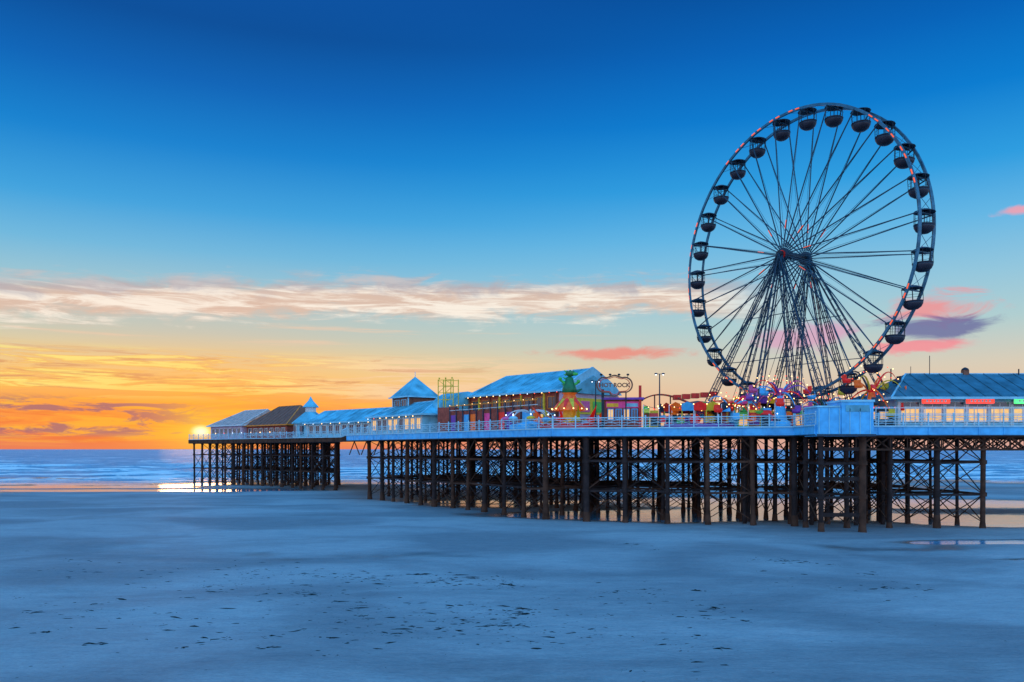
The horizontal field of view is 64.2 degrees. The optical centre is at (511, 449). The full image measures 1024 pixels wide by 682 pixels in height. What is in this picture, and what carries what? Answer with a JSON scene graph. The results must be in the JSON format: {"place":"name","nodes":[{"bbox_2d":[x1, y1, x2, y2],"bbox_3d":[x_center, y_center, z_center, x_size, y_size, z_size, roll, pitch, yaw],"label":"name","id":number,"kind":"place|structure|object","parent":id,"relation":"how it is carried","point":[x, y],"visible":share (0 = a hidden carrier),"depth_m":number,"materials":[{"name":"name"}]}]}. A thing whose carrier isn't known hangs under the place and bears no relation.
{"place":"outdoors","nodes":[
{"label":"outdoors","id":0,"kind":"place"},
{"bbox_2d":[0,476,1023,681],"bbox_3d":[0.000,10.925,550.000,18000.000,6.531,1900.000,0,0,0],"label":"sand beach","id":1,"kind":"structure","parent":0,"point":[963,621],"depth_m":44.25,"materials":[{"name":"beige sand"}]},
{"bbox_2d":[8,545,933,681],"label":"seaweed debris","id":2,"kind":"object","parent":1,"relation":"on","point":[406,629],"visible":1,"depth_m":38.91,"materials":[{"name":"black plant"}]},
{"bbox_2d":[188,411,1023,532],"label":"seaside pier","id":3,"kind":"structure","parent":1,"relation":"on","point":[589,484],"depth_m":93.46,"materials":[{"name":"paint"}]},
{"bbox_2d":[206,405,304,438],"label":"pier head pavilion","id":4,"kind":"structure","parent":3,"relation":"on","point":[277,420],"depth_m":182.04,"materials":[{"name":"grey metal"}]},
{"bbox_2d":[292,396,391,436],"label":"turret pavilion","id":5,"kind":"structure","parent":3,"relation":"on","point":[310,420],"depth_m":160.41,"materials":[{"name":"blue paint"}]},
{"bbox_2d":[365,377,437,433],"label":"tower pavilion","id":6,"kind":"structure","parent":3,"relation":"on","point":[414,398],"depth_m":132.50,"materials":[{"name":"blue paint"}]},
{"bbox_2d":[438,377,458,431],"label":"scaffold viewing frame","id":7,"kind":"object","parent":3,"relation":"on","point":[443,414],"visible":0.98,"depth_m":121.59,"materials":[{"name":"yellow paint"}]},
{"bbox_2d":[432,391,471,411],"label":"barrel roof shelter","id":8,"kind":"object","parent":3,"relation":"on","point":[463,400],"visible":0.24,"depth_m":122.93,"materials":[{"name":"white glass"}]},
{"bbox_2d":[449,398,540,430],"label":"arcade hoarding","id":9,"kind":"object","parent":3,"relation":"on","point":[497,415],"visible":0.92,"depth_m":111.44,"materials":[{"name":"red paint"}]},
{"bbox_2d":[502,409,556,428],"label":"spinning teacup ride","id":10,"kind":"object","parent":3,"relation":"on","point":[530,414],"visible":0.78,"depth_m":99.43,"materials":[{"name":"blue paint"}]},
{"bbox_2d":[465,367,621,423],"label":"amusement arcade","id":11,"kind":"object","parent":3,"relation":"on","point":[545,388],"visible":0.56,"depth_m":114.59,"materials":[{"name":"blue metal"}]},
{"bbox_2d":[532,392,600,427],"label":"dragon ride","id":12,"kind":"object","parent":3,"relation":"on","point":[569,404],"visible":0.74,"depth_m":94.58,"materials":[{"name":"red paint"}]},
{"bbox_2d":[558,370,581,392],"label":"green dragon statue","id":13,"kind":"object","parent":12,"relation":"on","point":[569,384],"visible":0.99,"depth_m":95.55,"materials":[{"name":"paint"}]},
{"bbox_2d":[591,380,600,423],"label":"street lamp","id":14,"kind":"object","parent":3,"relation":"on","point":[595,398],"visible":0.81,"depth_m":93.93,"materials":[{"name":"black metal"}]},
{"bbox_2d":[596,374,632,426],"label":"fairground sign","id":15,"kind":"object","parent":3,"relation":"on","point":[609,392],"visible":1,"depth_m":91.92,"materials":[{"name":"black metal"}]},
{"bbox_2d":[601,385,643,426],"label":"ticket booth","id":16,"kind":"object","parent":3,"relation":"on","point":[614,406],"visible":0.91,"depth_m":92.72,"materials":[{"name":"purple"}]},
{"bbox_2d":[654,373,664,426],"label":"street lamp","id":17,"kind":"object","parent":3,"relation":"on","point":[659,424],"visible":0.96,"depth_m":89.93,"materials":[{"name":"black metal"}]},
{"bbox_2d":[644,391,746,408],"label":"roller coaster","id":18,"kind":"object","parent":3,"relation":"on","point":[693,395],"visible":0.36,"depth_m":99.20,"materials":[{"name":"red paint"}]},
{"bbox_2d":[657,401,738,426],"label":"waltzer ride","id":19,"kind":"object","parent":3,"relation":"on","point":[692,407],"visible":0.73,"depth_m":89.55,"materials":[{"name":"purple paint"}]},
{"bbox_2d":[642,403,804,426],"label":"fairground stalls","id":20,"kind":"object","parent":3,"relation":"on","point":[654,413],"visible":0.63,"depth_m":89.77,"materials":[{"name":"multicoloured paint"}]},
{"bbox_2d":[702,392,762,425],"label":"jet ride","id":21,"kind":"object","parent":3,"relation":"on","point":[717,409],"visible":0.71,"depth_m":89.99,"materials":[{"name":"blue paint"}]},
{"bbox_2d":[733,391,776,413],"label":"carousel","id":22,"kind":"object","parent":3,"relation":"on","point":[763,400],"visible":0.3,"depth_m":95.00,"materials":[{"name":"multicoloured paint"}]},
{"bbox_2d":[746,375,815,425],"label":"octopus ride","id":23,"kind":"object","parent":3,"relation":"on","point":[780,409],"visible":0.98,"depth_m":88.39,"materials":[{"name":"multicoloured paint"}]},
{"bbox_2d":[688,102,935,425],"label":"ferris wheel","id":24,"kind":"object","parent":3,"relation":"on","point":[805,259],"visible":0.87,"depth_m":92.98,"materials":[{"name":"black metal"}]},
{"bbox_2d":[797,393,843,407],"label":"chair swing ride","id":25,"kind":"object","parent":3,"relation":"on","point":[819,400],"visible":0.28,"depth_m":89.93,"materials":[{"name":"blue paint"}]},
{"bbox_2d":[803,400,875,436],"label":"blue clad kiosk","id":26,"kind":"object","parent":3,"relation":"on","point":[845,418],"visible":0.98,"depth_m":76.08,"materials":[{"name":"paint"}]},
{"bbox_2d":[837,365,906,416],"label":"spider ride","id":27,"kind":"object","parent":3,"relation":"on","point":[871,389],"visible":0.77,"depth_m":87.58,"materials":[{"name":"orange metal"}]},
{"bbox_2d":[874,407,894,424],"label":"boarding booth","id":28,"kind":"object","parent":3,"relation":"on","point":[880,410],"visible":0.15,"depth_m":86.08,"materials":[{"name":"white metal"}]},
{"bbox_2d":[875,407,1023,424],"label":"white fence","id":29,"kind":"object","parent":3,"relation":"on","point":[944,413],"visible":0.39,"depth_m":82.97,"materials":[{"name":"metal"}]},
{"bbox_2d":[0,449,1023,544],"bbox_3d":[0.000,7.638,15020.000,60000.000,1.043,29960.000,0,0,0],"label":"sea","id":30,"kind":"structure","parent":0,"point":[130,468],"depth_m":257.57,"materials":[{"name":"liquid"}]},
{"bbox_2d":[0,0,1023,448],"label":"sky","id":31,"kind":"structure","parent":0,"point":[212,211],"materials":[{"name":"blue"}]},
{"bbox_2d":[877,399,1023,424],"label":"walls","id":32,"kind":"structure","parent":0,"point":[952,403],"depth_m":85.48,"materials":[{"name":"white paint"}]},
{"bbox_2d":[853,356,1023,400],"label":"roof","id":33,"kind":"structure","parent":32,"relation":"on","point":[964,384],"depth_m":87.65,"materials":[{"name":"metal"}]},
{"bbox_2d":[921,399,1023,403],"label":"illuminated fascia signs","id":34,"kind":"object","parent":32,"relation":"attached to","point":[967,401],"visible":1,"depth_m":84.75,"materials":[{"name":"red plastic"}]}
]}

